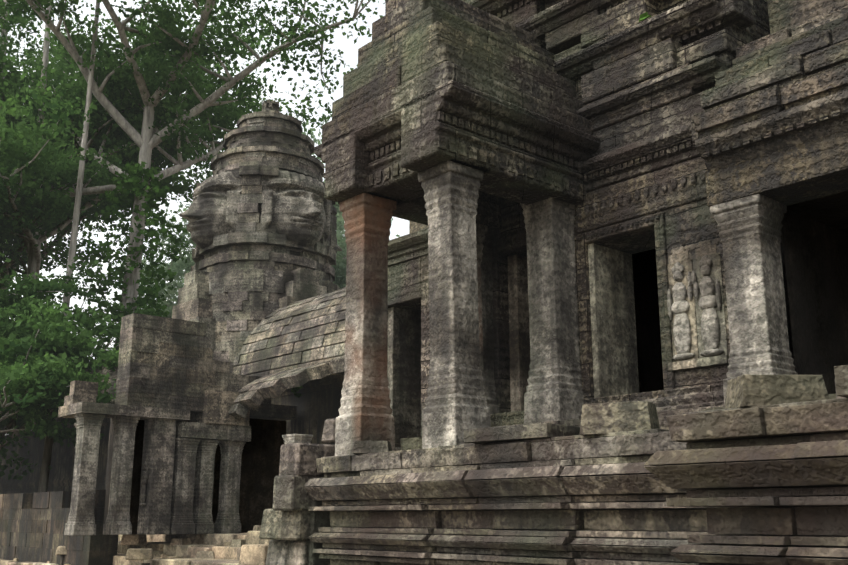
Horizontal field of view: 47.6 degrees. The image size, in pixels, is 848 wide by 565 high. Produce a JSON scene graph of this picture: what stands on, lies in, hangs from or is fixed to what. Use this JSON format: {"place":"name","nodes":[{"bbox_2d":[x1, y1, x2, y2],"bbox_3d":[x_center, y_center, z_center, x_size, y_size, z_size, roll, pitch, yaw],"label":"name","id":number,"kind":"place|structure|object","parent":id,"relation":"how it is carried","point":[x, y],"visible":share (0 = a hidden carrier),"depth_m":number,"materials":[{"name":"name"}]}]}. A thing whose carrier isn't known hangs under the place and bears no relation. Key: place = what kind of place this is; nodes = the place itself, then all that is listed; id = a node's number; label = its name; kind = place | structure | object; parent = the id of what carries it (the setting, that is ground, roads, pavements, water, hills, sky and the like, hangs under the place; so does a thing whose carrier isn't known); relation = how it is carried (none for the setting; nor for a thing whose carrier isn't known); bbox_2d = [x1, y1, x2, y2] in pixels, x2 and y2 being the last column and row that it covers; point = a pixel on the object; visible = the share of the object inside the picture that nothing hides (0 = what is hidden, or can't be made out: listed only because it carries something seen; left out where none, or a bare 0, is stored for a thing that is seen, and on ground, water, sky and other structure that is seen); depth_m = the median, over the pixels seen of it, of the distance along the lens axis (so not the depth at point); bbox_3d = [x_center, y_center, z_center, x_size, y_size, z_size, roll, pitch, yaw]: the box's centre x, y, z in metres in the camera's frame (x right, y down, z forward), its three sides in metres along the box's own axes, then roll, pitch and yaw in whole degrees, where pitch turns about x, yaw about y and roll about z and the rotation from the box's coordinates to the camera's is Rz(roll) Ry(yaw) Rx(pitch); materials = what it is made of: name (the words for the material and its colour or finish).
{"place":"outdoors","nodes":[
{"label":"outdoors","id":0,"kind":"place"},
{"bbox_2d":[0,123,52,286],"bbox_3d":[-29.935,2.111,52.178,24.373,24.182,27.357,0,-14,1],"label":"tree","id":1,"kind":"object","parent":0,"point":[16,189],"visible":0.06,"depth_m":44.32,"materials":[{"name":"green plant"}]},
{"bbox_2d":[0,0,71,81],"bbox_3d":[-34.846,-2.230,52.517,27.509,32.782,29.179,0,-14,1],"label":"tree","id":2,"kind":"object","parent":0,"point":[12,40],"depth_m":56.23,"materials":[{"name":"green plant"}]},
{"bbox_2d":[0,67,212,289],"bbox_3d":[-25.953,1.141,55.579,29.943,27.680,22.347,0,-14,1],"label":"tree","id":3,"kind":"object","parent":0,"point":[177,187],"depth_m":55.44,"materials":[{"name":"green plant"}]},
{"bbox_2d":[0,1,233,277],"bbox_3d":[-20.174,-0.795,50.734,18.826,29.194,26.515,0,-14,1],"label":"tree","id":4,"kind":"object","parent":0,"point":[16,142],"depth_m":46.72,"materials":[{"name":"green plant"}]},
{"bbox_2d":[0,0,265,276],"bbox_3d":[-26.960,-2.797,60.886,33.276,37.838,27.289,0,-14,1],"label":"tree","id":5,"kind":"object","parent":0,"point":[55,49],"depth_m":62.83,"materials":[{"name":"green plant"}]},
{"bbox_2d":[0,525,269,564],"bbox_3d":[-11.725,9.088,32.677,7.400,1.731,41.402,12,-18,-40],"label":"stone steps","id":6,"kind":"structure","parent":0,"point":[134,549],"depth_m":25.55,"materials":[{"name":"beige stone"}]},
{"bbox_2d":[0,0,384,349],"bbox_3d":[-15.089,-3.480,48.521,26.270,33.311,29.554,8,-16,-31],"label":"tree","id":7,"kind":"object","parent":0,"point":[168,18],"depth_m":49.09,"materials":[{"name":"green plant"}]},
{"bbox_2d":[78,160,188,324],"bbox_3d":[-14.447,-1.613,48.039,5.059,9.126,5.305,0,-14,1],"label":"tree foliage","id":8,"kind":"object","parent":7,"relation":"attached to","point":[125,184],"visible":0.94,"depth_m":47.35,"materials":[{"name":"green plant"}]},
{"bbox_2d":[0,374,400,493],"bbox_3d":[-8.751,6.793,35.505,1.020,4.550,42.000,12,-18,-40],"label":"background wall","id":9,"kind":"structure","parent":0,"point":[318,403],"depth_m":40.46,"materials":[{"name":"grey stone"}]},
{"bbox_2d":[0,0,408,358],"label":"sky","id":10,"kind":"structure","parent":0,"point":[399,226],"materials":[{"name":"white"}]},
{"bbox_2d":[64,413,396,535],"bbox_3d":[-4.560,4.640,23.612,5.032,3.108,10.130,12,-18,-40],"label":"stone pillars","id":11,"kind":"structure","parent":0,"point":[192,488],"depth_m":26.11,"materials":[{"name":"grey stone"}]},
{"bbox_2d":[259,419,400,564],"bbox_3d":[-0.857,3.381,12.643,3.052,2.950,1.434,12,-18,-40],"label":"block stack","id":12,"kind":"object","parent":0,"point":[290,523],"visible":0.31,"depth_m":11.51,"materials":[{"name":"grey stone"}]},
{"bbox_2d":[409,221,427,233],"bbox_3d":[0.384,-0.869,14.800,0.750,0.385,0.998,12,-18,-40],"label":"shrine wall top","id":13,"kind":"structure","parent":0,"point":[414,226],"depth_m":14.82,"materials":[{"name":"beige stone"}]},
{"bbox_2d":[304,365,847,564],"bbox_3d":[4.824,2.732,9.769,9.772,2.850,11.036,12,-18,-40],"label":"temple base","id":14,"kind":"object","parent":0,"point":[753,470],"depth_m":8.29,"materials":[{"name":"grey stone"}]},
{"bbox_2d":[335,193,487,455],"bbox_3d":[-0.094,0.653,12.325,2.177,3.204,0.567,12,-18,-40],"label":"stone pillar","id":15,"kind":"structure","parent":14,"relation":"on","point":[365,411],"depth_m":11.68,"materials":[{"name":"brown stone"}]},
{"bbox_2d":[387,160,797,448],"bbox_3d":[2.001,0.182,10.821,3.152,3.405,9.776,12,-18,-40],"label":"stone pillars","id":16,"kind":"structure","parent":14,"relation":"on","point":[545,374],"depth_m":11.45,"materials":[{"name":"grey stone"}]},
{"bbox_2d":[314,0,599,229],"bbox_3d":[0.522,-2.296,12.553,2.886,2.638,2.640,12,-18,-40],"label":"porch roof","id":17,"kind":"structure","parent":16,"relation":"on","point":[421,63],"depth_m":11.68,"materials":[{"name":"grey stone"}]},
{"bbox_2d":[694,0,847,206],"bbox_3d":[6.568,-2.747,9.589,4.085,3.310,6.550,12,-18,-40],"label":"shrine wing roof","id":18,"kind":"structure","parent":16,"relation":"on","point":[791,68],"depth_m":9.98,"materials":[{"name":"grey stone"}]},
{"bbox_2d":[387,0,769,446],"bbox_3d":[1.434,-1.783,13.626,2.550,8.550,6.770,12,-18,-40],"label":"temple wall","id":19,"kind":"structure","parent":0,"point":[687,221],"depth_m":11.77,"materials":[{"name":"grey stone"}]},
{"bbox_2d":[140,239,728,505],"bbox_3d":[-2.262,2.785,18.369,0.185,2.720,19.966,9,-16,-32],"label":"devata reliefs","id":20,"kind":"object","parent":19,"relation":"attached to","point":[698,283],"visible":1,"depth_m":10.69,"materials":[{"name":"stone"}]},
{"bbox_2d":[291,12,650,397],"bbox_3d":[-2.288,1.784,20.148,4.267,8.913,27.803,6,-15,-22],"label":"shrine plant tufts","id":21,"kind":"object","parent":19,"relation":"on","point":[643,16],"visible":0.17,"depth_m":27.83,"materials":[{"name":"green plant"}]},
{"bbox_2d":[329,0,847,564],"bbox_3d":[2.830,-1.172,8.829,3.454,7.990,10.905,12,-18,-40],"label":"shrine ornament rows","id":22,"kind":"object","parent":19,"relation":"attached to","point":[489,134],"visible":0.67,"depth_m":11.41,"materials":[{"name":"grey stone"}]},
{"bbox_2d":[545,0,755,157],"bbox_3d":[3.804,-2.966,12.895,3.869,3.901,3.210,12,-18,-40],"label":"stone cornice","id":23,"kind":"structure","parent":19,"relation":"on","point":[649,59],"depth_m":11.84,"materials":[{"name":"grey stone"}]},
{"label":"ground","id":24,"kind":"structure","parent":0,"visible":0},
{"bbox_2d":[0,0,8,109],"bbox_3d":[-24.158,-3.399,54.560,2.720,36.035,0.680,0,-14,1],"label":"slim tree trunk","id":25,"kind":"object","parent":24,"relation":"on","point":[2,33],"visible":0.21,"depth_m":57.20,"materials":[{"name":"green plant"}]},
{"bbox_2d":[0,323,27,446],"bbox_3d":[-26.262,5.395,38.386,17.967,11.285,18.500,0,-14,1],"label":"tree","id":26,"kind":"object","parent":24,"relation":"on","point":[5,425],"visible":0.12,"depth_m":42.64,"materials":[{"name":"green plant"}]},
{"bbox_2d":[23,2,51,431],"bbox_3d":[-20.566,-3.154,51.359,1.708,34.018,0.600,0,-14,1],"label":"slim tree trunk","id":27,"kind":"object","parent":24,"relation":"on","point":[32,261],"visible":0.17,"depth_m":52.75,"materials":[{"name":"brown plant"}]},
{"bbox_2d":[0,490,117,564],"bbox_3d":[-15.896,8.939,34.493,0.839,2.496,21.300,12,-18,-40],"label":"enclosure wall","id":28,"kind":"structure","parent":24,"relation":"on","point":[32,527],"depth_m":28.85,"materials":[{"name":"stone"}]},
{"bbox_2d":[0,240,133,479],"bbox_3d":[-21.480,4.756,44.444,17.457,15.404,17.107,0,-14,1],"label":"tree","id":29,"kind":"object","parent":24,"relation":"on","point":[29,288],"depth_m":42.45,"materials":[{"name":"green plant"}]},
{"bbox_2d":[38,0,99,491],"bbox_3d":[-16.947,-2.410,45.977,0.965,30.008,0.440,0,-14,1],"label":"tree trunk","id":30,"kind":"object","parent":24,"relation":"on","point":[45,469],"visible":0.46,"depth_m":46.09,"materials":[{"name":"grey plant"}]},
{"bbox_2d":[0,288,159,451],"bbox_3d":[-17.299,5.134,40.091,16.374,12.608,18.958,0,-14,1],"label":"tree","id":31,"kind":"object","parent":24,"relation":"on","point":[43,370],"depth_m":37.83,"materials":[{"name":"green plant"}]},
{"bbox_2d":[13,538,245,564],"bbox_3d":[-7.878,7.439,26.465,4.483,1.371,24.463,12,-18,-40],"label":"rubble stones","id":32,"kind":"object","parent":24,"relation":"on","point":[207,554],"visible":0.19,"depth_m":25.34,"materials":[{"name":"beige stone"}]},
{"bbox_2d":[0,287,345,441],"bbox_3d":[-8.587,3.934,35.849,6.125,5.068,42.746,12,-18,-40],"label":"gallery vaults","id":33,"kind":"object","parent":24,"relation":"on","point":[295,344],"visible":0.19,"depth_m":29.20,"materials":[{"name":"grey stone"}]},
{"bbox_2d":[172,100,341,372],"bbox_3d":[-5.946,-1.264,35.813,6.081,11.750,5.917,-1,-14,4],"label":"face tower","id":34,"kind":"structure","parent":33,"relation":"on","point":[260,213],"depth_m":33.75,"materials":[{"name":"stone"}]},
{"bbox_2d":[58,313,296,534],"bbox_3d":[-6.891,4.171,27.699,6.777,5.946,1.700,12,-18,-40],"label":"gopura walls","id":35,"kind":"structure","parent":24,"relation":"on","point":[171,374],"depth_m":26.79,"materials":[{"name":"grey stone"}]},
{"bbox_2d":[96,218,399,317],"bbox_3d":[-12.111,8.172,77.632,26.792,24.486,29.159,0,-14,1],"label":"tree","id":36,"kind":"object","parent":24,"relation":"on","point":[171,294],"depth_m":71.13,"materials":[{"name":"green plant"}]},
{"bbox_2d":[155,121,346,288],"bbox_3d":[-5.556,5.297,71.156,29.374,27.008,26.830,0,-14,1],"label":"tree","id":37,"kind":"object","parent":24,"relation":"on","point":[339,267],"depth_m":67.12,"materials":[{"name":"green plant"}]},
{"bbox_2d":[103,191,847,533],"bbox_3d":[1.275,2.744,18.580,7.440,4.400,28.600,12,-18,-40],"label":"doorway openings","id":38,"kind":"object","parent":24,"relation":"on","point":[815,251],"visible":0.06,"depth_m":11.25,"materials":[{"name":"black"}]}
]}

